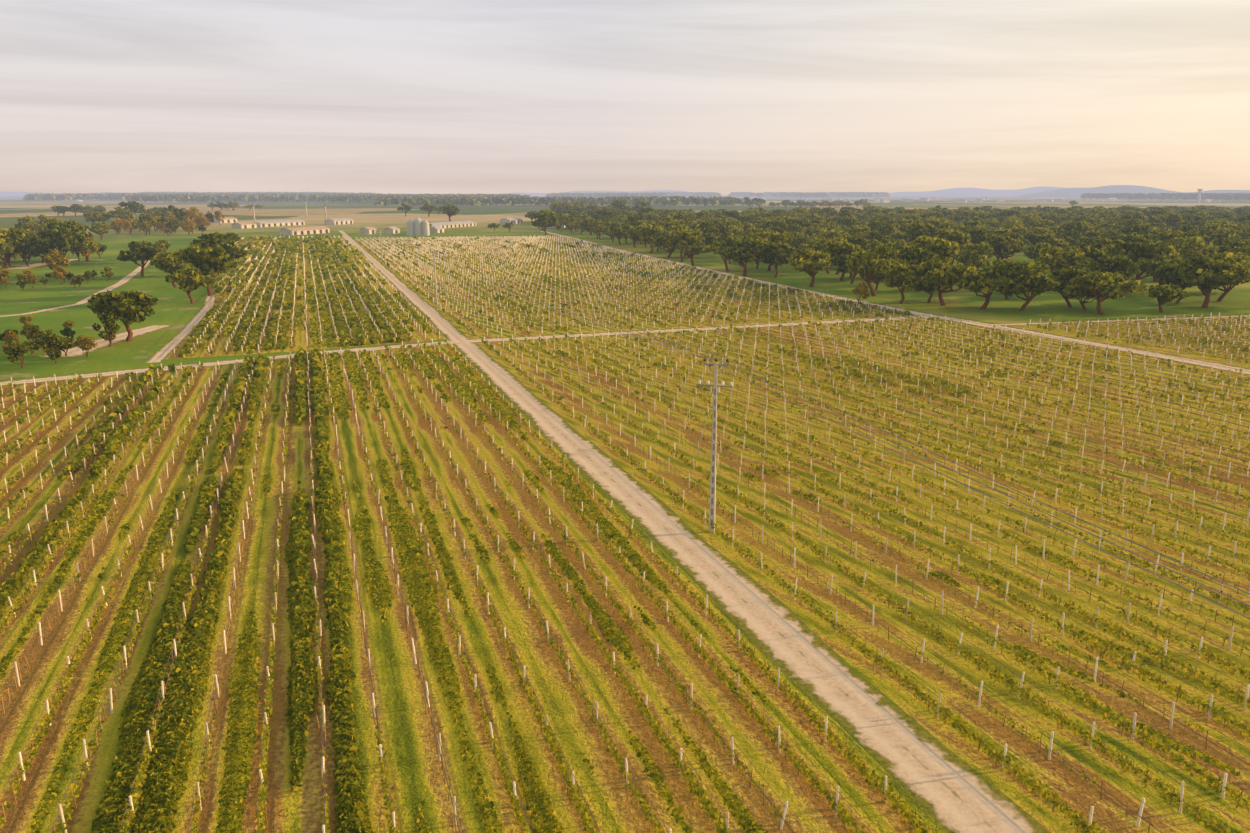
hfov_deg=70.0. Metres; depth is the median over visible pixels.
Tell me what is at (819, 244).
oak
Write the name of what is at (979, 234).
oak
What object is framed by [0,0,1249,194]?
sky
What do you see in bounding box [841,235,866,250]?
oak
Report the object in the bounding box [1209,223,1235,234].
oak
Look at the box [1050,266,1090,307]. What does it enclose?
oak
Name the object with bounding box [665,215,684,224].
oak
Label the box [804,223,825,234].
oak
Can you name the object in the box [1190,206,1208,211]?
oak
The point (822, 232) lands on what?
oak
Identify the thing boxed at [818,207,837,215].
oak
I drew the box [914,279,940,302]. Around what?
oak
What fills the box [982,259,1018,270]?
oak
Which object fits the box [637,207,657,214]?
oak
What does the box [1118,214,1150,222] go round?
oak
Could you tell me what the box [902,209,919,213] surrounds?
oak
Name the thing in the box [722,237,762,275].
oak
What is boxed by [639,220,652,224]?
oak
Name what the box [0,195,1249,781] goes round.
ground
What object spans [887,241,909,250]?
oak
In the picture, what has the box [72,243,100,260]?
valley tree
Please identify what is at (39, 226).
valley oak
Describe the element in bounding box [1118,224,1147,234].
oak
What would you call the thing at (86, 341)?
tree
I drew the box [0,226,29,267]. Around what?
valley oak
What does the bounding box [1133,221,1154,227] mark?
oak
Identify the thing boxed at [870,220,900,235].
oak
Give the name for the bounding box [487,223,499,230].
field oak
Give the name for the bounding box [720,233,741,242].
oak
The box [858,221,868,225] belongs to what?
oak
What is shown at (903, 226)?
oak
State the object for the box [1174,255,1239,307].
oak
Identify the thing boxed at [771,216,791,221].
oak
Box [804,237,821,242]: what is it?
oak
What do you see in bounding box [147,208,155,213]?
oak
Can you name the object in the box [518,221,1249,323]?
grove lawn
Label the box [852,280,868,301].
roadside bush
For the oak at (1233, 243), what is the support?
on the grove lawn at (999, 309)
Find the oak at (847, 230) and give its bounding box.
[844,225,862,235]
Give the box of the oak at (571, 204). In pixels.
[565,202,578,207]
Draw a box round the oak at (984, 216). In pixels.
[979,214,993,218]
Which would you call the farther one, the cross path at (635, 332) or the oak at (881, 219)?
the oak at (881, 219)
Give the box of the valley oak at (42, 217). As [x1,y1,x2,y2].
[33,214,53,222]
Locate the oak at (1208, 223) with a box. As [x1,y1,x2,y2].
[1194,221,1224,226]
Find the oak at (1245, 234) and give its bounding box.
[1240,232,1249,237]
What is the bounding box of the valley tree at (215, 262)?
[181,243,237,295]
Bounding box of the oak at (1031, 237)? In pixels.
[1023,232,1042,244]
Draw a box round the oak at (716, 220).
[709,218,722,224]
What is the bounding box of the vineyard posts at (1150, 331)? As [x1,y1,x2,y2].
[1029,312,1249,362]
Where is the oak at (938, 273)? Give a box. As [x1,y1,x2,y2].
[919,258,976,305]
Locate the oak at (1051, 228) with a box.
[1041,226,1057,234]
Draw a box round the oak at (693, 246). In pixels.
[677,237,710,265]
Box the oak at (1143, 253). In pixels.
[1110,240,1168,287]
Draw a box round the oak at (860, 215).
[853,210,862,218]
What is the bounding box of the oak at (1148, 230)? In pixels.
[1127,224,1165,234]
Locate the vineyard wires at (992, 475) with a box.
[486,315,1249,832]
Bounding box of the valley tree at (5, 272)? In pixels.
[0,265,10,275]
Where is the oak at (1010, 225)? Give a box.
[991,223,1026,229]
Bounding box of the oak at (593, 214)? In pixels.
[587,210,598,219]
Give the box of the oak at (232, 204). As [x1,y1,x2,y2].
[226,201,236,210]
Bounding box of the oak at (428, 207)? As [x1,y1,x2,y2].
[419,203,434,216]
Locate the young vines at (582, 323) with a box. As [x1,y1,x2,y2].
[358,238,900,336]
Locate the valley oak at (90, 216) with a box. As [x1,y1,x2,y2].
[83,211,101,222]
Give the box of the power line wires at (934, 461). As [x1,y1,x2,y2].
[362,221,1249,618]
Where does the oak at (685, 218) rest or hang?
on the grove lawn at (999, 309)
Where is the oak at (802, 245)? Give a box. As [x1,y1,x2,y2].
[798,243,810,247]
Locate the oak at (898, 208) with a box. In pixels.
[893,206,904,210]
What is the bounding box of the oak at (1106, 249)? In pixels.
[1100,243,1140,254]
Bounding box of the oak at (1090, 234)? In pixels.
[1081,230,1103,237]
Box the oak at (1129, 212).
[1124,210,1143,215]
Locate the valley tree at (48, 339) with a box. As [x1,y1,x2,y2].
[34,329,65,351]
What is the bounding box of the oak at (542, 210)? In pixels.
[538,209,555,213]
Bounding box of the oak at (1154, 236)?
[1145,232,1161,240]
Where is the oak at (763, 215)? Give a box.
[755,213,774,219]
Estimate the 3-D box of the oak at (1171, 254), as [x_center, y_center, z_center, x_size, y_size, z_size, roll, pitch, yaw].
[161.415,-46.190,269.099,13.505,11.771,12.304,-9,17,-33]
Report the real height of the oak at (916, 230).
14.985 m
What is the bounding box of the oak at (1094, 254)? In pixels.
[1065,244,1110,263]
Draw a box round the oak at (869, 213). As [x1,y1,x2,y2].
[867,209,879,216]
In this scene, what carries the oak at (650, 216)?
on the grove lawn at (999, 309)
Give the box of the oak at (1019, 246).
[992,239,1026,259]
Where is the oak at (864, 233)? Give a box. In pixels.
[854,230,869,235]
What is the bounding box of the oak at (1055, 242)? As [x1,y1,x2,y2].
[1047,238,1068,249]
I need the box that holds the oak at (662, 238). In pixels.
[649,231,675,257]
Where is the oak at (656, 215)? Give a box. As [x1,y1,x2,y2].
[644,212,659,220]
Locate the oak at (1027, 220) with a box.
[1020,218,1032,223]
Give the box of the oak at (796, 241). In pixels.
[785,232,808,248]
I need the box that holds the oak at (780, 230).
[765,226,787,236]
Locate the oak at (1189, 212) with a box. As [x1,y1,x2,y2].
[1180,209,1201,214]
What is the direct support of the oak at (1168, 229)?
on the grove lawn at (999, 309)
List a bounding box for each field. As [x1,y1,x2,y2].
[0,344,946,832]
[165,238,445,358]
[354,237,916,338]
[477,319,1249,832]
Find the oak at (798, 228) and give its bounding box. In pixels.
[785,224,806,234]
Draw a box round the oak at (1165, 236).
[1158,231,1203,251]
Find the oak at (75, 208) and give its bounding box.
[66,204,82,216]
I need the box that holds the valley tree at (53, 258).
[43,249,69,269]
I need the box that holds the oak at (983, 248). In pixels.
[956,242,993,270]
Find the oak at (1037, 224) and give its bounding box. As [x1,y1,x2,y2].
[1025,222,1048,228]
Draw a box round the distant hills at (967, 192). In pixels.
[0,187,1063,196]
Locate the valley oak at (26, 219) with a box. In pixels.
[17,215,39,228]
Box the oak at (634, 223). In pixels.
[622,220,642,242]
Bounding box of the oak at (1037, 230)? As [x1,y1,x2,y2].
[1031,227,1053,234]
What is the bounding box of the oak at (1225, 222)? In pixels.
[1210,220,1233,224]
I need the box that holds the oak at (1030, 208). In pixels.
[1023,206,1037,210]
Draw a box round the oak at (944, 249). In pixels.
[910,234,959,264]
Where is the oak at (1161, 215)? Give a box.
[1155,211,1174,218]
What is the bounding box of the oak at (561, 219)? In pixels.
[558,217,565,229]
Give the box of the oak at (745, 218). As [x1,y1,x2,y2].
[736,216,750,221]
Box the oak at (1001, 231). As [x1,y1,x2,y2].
[993,227,1021,238]
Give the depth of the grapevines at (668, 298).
215.53 m
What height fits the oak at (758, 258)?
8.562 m
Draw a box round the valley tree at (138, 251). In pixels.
[117,241,159,275]
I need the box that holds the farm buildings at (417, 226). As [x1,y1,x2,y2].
[212,201,565,235]
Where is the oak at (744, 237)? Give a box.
[740,231,759,263]
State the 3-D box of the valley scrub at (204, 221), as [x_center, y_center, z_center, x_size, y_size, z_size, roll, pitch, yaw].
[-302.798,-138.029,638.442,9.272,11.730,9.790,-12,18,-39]
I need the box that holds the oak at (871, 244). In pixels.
[864,239,883,252]
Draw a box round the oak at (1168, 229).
[1152,226,1171,230]
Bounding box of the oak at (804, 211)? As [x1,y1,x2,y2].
[792,208,810,213]
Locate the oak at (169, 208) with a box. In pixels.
[162,205,177,214]
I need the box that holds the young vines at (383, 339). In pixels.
[174,239,441,355]
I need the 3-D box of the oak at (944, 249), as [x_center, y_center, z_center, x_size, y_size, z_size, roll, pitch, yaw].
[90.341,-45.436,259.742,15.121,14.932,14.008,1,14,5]
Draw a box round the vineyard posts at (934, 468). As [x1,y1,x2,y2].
[484,314,1249,826]
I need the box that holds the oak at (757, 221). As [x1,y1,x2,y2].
[743,219,765,223]
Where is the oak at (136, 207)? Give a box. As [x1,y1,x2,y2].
[118,201,146,212]
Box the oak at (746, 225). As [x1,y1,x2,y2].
[739,222,755,234]
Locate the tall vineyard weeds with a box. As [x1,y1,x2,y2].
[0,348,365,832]
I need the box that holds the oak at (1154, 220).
[1144,216,1158,225]
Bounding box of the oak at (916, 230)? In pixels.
[906,222,936,241]
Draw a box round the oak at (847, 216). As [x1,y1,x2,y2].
[842,215,857,220]
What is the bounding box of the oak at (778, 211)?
[772,209,785,214]
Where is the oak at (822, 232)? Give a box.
[810,228,849,238]
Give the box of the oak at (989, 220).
[981,218,996,222]
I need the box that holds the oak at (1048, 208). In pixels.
[1039,206,1055,210]
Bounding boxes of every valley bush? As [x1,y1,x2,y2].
[0,329,17,343]
[1,276,10,286]
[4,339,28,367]
[16,278,27,288]
[17,275,25,280]
[19,315,32,323]
[22,270,32,275]
[22,340,39,354]
[26,274,39,287]
[39,277,47,286]
[44,347,61,362]
[50,266,67,283]
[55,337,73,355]
[59,326,75,337]
[65,272,73,279]
[69,278,77,286]
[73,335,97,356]
[74,275,84,285]
[81,271,91,280]
[88,270,96,278]
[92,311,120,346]
[100,267,112,280]
[104,333,115,344]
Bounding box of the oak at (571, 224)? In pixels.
[565,222,574,232]
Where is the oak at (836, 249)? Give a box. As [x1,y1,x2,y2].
[822,239,861,280]
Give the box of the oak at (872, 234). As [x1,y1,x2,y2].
[857,230,891,247]
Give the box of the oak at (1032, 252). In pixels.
[1023,242,1050,261]
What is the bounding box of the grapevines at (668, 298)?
[413,275,904,333]
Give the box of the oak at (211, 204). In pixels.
[207,202,214,210]
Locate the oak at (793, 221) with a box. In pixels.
[786,218,807,225]
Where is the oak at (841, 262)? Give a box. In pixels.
[835,254,863,283]
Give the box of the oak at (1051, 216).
[1044,212,1059,220]
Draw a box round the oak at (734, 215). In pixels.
[722,211,739,218]
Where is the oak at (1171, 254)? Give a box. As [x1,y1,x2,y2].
[1153,245,1183,281]
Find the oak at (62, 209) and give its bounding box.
[53,206,67,216]
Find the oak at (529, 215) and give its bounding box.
[525,211,535,221]
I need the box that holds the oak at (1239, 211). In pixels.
[1231,207,1249,215]
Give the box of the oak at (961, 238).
[933,228,971,264]
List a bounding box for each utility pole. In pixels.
[377,229,382,259]
[429,250,438,305]
[698,358,732,531]
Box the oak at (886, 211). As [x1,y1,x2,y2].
[880,208,895,213]
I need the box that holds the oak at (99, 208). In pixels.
[93,205,106,212]
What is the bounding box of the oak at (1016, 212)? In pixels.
[1002,209,1024,216]
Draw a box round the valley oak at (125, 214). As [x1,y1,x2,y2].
[114,210,135,218]
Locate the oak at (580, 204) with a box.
[573,202,585,206]
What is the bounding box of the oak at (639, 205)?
[633,201,650,210]
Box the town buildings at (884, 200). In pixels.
[75,189,1220,202]
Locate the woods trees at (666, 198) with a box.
[22,191,1249,205]
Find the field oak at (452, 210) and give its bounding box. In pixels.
[442,205,459,221]
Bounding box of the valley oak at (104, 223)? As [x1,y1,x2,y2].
[91,221,113,236]
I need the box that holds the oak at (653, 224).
[638,223,665,247]
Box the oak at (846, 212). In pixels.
[838,209,853,216]
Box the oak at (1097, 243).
[1089,237,1124,267]
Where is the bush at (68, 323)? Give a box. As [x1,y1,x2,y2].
[62,320,74,327]
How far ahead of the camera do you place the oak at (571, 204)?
1054.37 m
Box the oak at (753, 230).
[740,227,773,235]
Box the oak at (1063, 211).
[1051,209,1072,214]
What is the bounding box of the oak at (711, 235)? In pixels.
[700,226,721,251]
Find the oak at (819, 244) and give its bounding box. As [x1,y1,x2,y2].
[811,236,847,273]
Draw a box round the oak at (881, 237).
[873,234,907,242]
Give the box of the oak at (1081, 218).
[1072,216,1088,221]
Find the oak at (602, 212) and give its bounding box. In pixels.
[597,208,609,216]
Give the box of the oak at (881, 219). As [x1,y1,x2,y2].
[868,218,885,228]
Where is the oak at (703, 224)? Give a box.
[696,221,715,244]
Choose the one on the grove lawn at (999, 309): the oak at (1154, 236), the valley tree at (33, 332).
the oak at (1154, 236)
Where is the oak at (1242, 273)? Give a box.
[1202,251,1249,301]
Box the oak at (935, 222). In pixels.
[923,218,949,227]
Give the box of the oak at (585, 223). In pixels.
[581,219,595,234]
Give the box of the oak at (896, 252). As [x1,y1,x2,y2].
[866,244,903,259]
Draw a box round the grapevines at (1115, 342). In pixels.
[1035,317,1249,351]
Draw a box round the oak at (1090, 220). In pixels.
[1083,217,1107,224]
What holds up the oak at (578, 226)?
on the grove lawn at (999, 309)
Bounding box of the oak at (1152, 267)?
[1145,259,1183,285]
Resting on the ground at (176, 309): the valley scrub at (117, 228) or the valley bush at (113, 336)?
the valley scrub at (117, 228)
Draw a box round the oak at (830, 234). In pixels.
[809,229,843,238]
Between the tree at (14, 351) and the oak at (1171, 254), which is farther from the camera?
the oak at (1171, 254)
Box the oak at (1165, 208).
[1154,207,1170,210]
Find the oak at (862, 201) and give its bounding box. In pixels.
[858,199,867,206]
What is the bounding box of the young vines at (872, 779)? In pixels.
[0,341,936,832]
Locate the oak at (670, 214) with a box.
[660,212,677,217]
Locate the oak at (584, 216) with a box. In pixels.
[576,212,590,219]
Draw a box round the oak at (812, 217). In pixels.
[805,214,824,221]
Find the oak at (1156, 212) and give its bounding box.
[1148,210,1168,215]
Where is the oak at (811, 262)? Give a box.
[789,248,831,286]
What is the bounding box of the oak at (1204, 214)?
[1194,212,1209,217]
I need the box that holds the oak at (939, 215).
[933,212,943,217]
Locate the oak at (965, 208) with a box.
[956,206,972,210]
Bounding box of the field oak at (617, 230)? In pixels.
[608,222,633,244]
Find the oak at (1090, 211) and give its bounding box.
[1087,208,1104,213]
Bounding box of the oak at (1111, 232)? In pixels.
[1103,229,1119,238]
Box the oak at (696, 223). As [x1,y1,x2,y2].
[687,219,703,226]
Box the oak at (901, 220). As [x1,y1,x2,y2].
[898,218,913,223]
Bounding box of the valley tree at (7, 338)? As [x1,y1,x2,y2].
[2,330,19,344]
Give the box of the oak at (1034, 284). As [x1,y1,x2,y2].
[994,260,1059,310]
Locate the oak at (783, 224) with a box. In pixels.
[765,220,788,231]
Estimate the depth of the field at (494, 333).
212.47 m
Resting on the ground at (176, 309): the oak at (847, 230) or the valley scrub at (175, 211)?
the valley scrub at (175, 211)
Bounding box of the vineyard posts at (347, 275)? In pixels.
[174,235,439,356]
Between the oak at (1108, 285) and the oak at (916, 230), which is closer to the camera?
the oak at (1108, 285)
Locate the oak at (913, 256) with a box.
[889,247,940,290]
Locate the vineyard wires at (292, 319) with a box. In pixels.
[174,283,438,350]
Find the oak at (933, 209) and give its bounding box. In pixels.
[927,207,939,210]
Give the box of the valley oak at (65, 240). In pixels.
[37,227,92,265]
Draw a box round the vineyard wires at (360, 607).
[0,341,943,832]
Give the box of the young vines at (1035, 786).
[481,316,1249,832]
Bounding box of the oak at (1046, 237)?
[1036,232,1067,243]
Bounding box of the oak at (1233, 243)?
[1221,238,1249,248]
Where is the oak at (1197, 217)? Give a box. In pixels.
[1184,214,1206,220]
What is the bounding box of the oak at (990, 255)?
[954,244,993,260]
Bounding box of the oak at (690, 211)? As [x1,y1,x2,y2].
[684,209,695,214]
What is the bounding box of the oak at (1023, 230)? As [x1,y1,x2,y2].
[1011,228,1028,236]
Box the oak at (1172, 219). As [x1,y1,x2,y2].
[1158,213,1183,226]
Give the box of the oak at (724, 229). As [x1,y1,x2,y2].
[706,225,736,242]
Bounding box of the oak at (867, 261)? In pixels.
[846,244,907,295]
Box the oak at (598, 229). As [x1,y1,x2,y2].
[590,224,605,239]
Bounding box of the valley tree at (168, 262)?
[149,249,190,286]
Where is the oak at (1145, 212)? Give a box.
[1135,208,1150,215]
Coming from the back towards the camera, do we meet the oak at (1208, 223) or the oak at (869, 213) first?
the oak at (869, 213)
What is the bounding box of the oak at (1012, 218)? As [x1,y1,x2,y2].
[1004,217,1019,220]
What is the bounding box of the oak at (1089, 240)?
[1079,235,1110,248]
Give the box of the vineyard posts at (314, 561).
[0,339,886,832]
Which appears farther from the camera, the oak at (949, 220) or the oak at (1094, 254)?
the oak at (949, 220)
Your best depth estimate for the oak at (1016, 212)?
726.80 m
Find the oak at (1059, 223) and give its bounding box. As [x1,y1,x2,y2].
[1053,221,1070,226]
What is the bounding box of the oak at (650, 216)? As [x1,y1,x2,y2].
[642,213,654,220]
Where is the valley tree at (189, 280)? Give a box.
[165,267,216,303]
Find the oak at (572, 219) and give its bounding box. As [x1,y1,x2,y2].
[563,217,577,232]
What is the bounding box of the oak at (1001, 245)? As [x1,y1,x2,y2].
[985,235,1016,259]
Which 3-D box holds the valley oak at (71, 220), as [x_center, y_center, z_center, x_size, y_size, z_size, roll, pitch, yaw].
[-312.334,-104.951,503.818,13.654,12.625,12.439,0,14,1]
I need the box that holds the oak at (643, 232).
[634,223,666,253]
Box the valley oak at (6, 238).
[0,226,14,249]
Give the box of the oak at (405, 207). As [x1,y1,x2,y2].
[397,203,411,215]
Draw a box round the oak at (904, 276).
[882,263,924,303]
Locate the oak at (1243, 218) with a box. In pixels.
[1235,214,1249,221]
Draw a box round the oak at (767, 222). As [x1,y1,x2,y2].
[760,220,778,227]
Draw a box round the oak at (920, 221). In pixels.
[914,219,924,223]
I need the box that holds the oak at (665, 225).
[657,221,679,229]
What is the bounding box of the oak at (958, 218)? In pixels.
[953,215,968,220]
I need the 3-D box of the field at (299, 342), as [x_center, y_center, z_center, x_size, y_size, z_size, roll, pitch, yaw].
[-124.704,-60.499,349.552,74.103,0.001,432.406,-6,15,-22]
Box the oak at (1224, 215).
[1215,212,1230,217]
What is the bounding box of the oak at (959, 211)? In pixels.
[954,209,968,213]
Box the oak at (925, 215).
[917,213,935,218]
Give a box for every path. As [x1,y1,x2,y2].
[0,340,459,385]
[6,259,77,268]
[37,325,172,356]
[145,295,216,362]
[465,316,928,342]
[989,315,1247,325]
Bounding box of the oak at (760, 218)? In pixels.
[756,216,770,220]
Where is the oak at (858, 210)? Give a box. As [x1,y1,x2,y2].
[851,208,862,212]
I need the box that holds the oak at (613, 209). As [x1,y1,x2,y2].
[604,206,617,210]
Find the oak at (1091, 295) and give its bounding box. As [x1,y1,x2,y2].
[1062,280,1104,310]
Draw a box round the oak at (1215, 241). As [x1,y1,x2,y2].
[1210,237,1249,245]
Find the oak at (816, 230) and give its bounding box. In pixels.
[810,228,826,234]
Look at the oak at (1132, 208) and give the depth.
877.10 m
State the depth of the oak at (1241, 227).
433.75 m
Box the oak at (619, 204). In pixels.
[611,200,629,209]
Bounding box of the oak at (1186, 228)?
[1177,225,1213,233]
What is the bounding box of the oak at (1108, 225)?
[1096,223,1121,228]
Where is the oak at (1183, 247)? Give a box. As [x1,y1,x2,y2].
[1161,236,1219,259]
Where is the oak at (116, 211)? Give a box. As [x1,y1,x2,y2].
[107,206,130,214]
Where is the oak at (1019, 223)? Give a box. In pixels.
[1005,221,1024,226]
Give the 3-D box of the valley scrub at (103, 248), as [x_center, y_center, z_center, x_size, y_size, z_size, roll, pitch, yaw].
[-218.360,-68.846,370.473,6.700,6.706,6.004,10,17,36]
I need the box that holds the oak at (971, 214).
[968,210,981,217]
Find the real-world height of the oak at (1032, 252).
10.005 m
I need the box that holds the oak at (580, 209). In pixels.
[575,206,585,211]
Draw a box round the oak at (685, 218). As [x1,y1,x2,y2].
[668,214,693,221]
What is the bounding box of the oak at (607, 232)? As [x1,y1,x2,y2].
[604,228,616,241]
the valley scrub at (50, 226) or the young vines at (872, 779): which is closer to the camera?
the young vines at (872, 779)
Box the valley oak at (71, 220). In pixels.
[60,219,84,228]
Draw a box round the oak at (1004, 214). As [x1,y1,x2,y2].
[996,211,1012,216]
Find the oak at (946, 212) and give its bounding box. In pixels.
[942,211,956,216]
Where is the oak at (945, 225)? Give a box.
[929,223,961,236]
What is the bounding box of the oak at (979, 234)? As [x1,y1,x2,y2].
[968,226,997,243]
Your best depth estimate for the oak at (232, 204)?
1461.72 m
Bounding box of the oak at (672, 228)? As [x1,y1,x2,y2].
[666,224,689,232]
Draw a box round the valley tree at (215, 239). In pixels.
[190,232,246,272]
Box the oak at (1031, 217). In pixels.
[1016,214,1041,220]
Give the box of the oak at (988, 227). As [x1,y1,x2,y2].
[974,225,992,231]
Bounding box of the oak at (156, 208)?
[153,207,165,214]
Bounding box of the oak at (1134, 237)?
[1110,232,1161,243]
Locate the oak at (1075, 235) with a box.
[1058,230,1086,241]
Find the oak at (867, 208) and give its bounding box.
[863,206,876,210]
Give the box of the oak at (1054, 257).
[1034,245,1092,278]
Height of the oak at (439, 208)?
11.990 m
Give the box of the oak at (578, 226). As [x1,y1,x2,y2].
[572,221,583,233]
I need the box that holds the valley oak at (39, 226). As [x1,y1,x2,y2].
[23,222,46,230]
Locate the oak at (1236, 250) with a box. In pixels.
[1230,245,1249,255]
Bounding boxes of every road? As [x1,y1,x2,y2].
[339,231,1049,832]
[540,231,1249,374]
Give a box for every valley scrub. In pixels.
[0,250,3,265]
[4,242,20,266]
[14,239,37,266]
[26,228,35,236]
[28,239,48,262]
[36,221,62,234]
[60,221,93,260]
[78,237,97,261]
[96,243,106,257]
[109,220,123,233]
[116,218,123,233]
[123,219,131,234]
[127,218,136,232]
[133,219,140,231]
[138,213,156,233]
[139,220,151,234]
[154,209,164,216]
[157,217,167,232]
[157,222,166,233]
[163,227,171,235]
[165,220,176,234]
[169,218,181,232]
[171,209,182,218]
[175,211,184,220]
[179,220,194,234]
[182,209,198,219]
[186,218,197,232]
[189,207,202,215]
[195,216,208,230]
[198,225,205,233]
[205,211,213,221]
[214,210,224,224]
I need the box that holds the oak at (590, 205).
[585,202,597,210]
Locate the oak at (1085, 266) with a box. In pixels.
[1070,262,1101,278]
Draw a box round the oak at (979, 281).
[950,265,1025,309]
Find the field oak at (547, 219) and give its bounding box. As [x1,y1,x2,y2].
[531,212,560,235]
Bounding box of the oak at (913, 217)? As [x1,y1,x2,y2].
[904,214,921,220]
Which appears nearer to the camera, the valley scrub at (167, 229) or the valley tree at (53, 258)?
the valley tree at (53, 258)
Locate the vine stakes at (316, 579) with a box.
[0,367,932,832]
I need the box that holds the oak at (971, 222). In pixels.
[964,219,985,227]
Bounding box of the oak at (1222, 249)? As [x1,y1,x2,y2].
[1213,245,1229,252]
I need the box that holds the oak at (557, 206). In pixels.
[551,202,566,211]
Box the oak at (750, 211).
[744,210,757,213]
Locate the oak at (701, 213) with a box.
[696,211,711,215]
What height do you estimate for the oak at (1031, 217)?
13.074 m
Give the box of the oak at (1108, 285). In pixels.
[1062,271,1148,314]
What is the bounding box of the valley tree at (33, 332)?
[19,323,43,342]
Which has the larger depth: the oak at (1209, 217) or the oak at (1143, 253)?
the oak at (1209, 217)
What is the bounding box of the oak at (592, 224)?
[587,220,603,238]
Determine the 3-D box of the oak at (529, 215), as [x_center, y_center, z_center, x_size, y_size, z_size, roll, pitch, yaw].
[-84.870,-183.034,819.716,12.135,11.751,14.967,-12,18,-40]
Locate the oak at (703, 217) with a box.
[701,215,711,219]
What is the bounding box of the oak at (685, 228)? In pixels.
[677,224,702,255]
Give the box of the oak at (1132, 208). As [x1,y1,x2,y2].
[1125,206,1136,210]
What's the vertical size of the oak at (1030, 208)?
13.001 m
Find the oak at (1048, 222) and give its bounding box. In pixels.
[1037,219,1053,225]
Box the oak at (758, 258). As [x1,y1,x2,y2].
[755,255,761,268]
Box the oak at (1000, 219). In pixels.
[996,216,1006,222]
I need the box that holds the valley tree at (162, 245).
[139,240,171,251]
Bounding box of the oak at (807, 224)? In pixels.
[801,219,824,235]
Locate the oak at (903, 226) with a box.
[900,223,911,232]
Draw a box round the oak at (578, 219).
[574,217,582,230]
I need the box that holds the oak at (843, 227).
[829,225,849,233]
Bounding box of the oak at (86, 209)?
[79,206,92,212]
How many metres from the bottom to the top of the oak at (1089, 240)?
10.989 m
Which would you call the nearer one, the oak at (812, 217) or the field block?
the field block
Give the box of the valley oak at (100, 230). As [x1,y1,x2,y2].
[88,224,108,239]
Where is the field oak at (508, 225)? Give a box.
[502,222,513,231]
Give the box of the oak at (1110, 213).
[1094,210,1117,216]
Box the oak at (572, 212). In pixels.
[561,210,575,215]
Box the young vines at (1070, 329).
[1027,315,1249,363]
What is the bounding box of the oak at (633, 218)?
[627,215,646,222]
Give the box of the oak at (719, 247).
[710,236,735,270]
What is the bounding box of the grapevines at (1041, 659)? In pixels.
[483,317,1239,775]
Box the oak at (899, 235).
[890,231,906,241]
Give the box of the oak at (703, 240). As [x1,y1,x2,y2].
[686,235,709,257]
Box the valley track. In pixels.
[0,260,149,316]
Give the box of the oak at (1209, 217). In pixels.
[1203,216,1218,220]
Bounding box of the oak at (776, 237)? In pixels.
[747,231,794,270]
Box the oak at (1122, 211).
[1116,210,1128,213]
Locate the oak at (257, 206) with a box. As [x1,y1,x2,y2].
[254,204,264,208]
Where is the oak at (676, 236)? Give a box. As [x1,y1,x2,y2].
[668,228,701,261]
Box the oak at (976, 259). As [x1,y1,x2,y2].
[957,252,991,268]
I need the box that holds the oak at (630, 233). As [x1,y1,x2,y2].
[623,227,639,247]
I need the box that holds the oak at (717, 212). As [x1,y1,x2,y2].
[710,210,722,215]
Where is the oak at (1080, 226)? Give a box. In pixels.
[1056,221,1090,234]
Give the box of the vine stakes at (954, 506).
[518,366,1249,832]
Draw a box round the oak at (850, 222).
[835,217,857,227]
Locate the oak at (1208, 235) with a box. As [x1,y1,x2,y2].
[1197,229,1239,243]
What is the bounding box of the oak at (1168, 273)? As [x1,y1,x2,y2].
[1155,262,1193,303]
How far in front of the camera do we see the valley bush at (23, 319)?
176.50 m
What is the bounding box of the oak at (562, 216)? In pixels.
[558,214,566,228]
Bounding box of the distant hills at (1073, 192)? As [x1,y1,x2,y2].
[0,185,1249,197]
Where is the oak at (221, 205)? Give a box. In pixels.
[214,201,225,210]
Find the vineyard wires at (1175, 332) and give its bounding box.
[1031,313,1249,362]
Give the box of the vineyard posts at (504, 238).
[356,235,903,336]
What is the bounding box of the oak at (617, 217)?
[613,214,627,220]
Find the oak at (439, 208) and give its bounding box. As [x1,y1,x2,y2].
[435,206,442,214]
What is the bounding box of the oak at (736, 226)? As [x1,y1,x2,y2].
[719,219,743,234]
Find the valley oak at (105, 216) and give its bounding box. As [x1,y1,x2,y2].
[93,211,112,221]
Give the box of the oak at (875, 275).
[860,268,883,289]
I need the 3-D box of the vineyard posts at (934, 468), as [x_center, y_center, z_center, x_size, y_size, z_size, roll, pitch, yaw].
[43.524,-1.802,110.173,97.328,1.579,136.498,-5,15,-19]
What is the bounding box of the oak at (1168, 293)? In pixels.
[1148,284,1189,312]
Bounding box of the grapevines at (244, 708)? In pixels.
[0,342,769,832]
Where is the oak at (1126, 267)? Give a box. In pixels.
[1084,253,1140,280]
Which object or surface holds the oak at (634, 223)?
on the grove lawn at (999, 309)
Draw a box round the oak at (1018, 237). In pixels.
[1002,233,1029,244]
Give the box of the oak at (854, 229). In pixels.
[849,225,869,234]
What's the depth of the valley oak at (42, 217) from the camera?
534.95 m
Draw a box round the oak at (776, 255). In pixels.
[757,242,795,277]
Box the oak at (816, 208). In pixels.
[808,207,821,210]
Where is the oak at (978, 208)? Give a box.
[973,207,986,210]
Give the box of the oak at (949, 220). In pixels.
[939,217,957,223]
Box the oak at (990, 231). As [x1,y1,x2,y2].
[988,226,1014,234]
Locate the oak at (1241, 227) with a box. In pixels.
[1220,223,1248,230]
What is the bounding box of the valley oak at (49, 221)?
[40,219,57,224]
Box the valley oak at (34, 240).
[27,234,61,252]

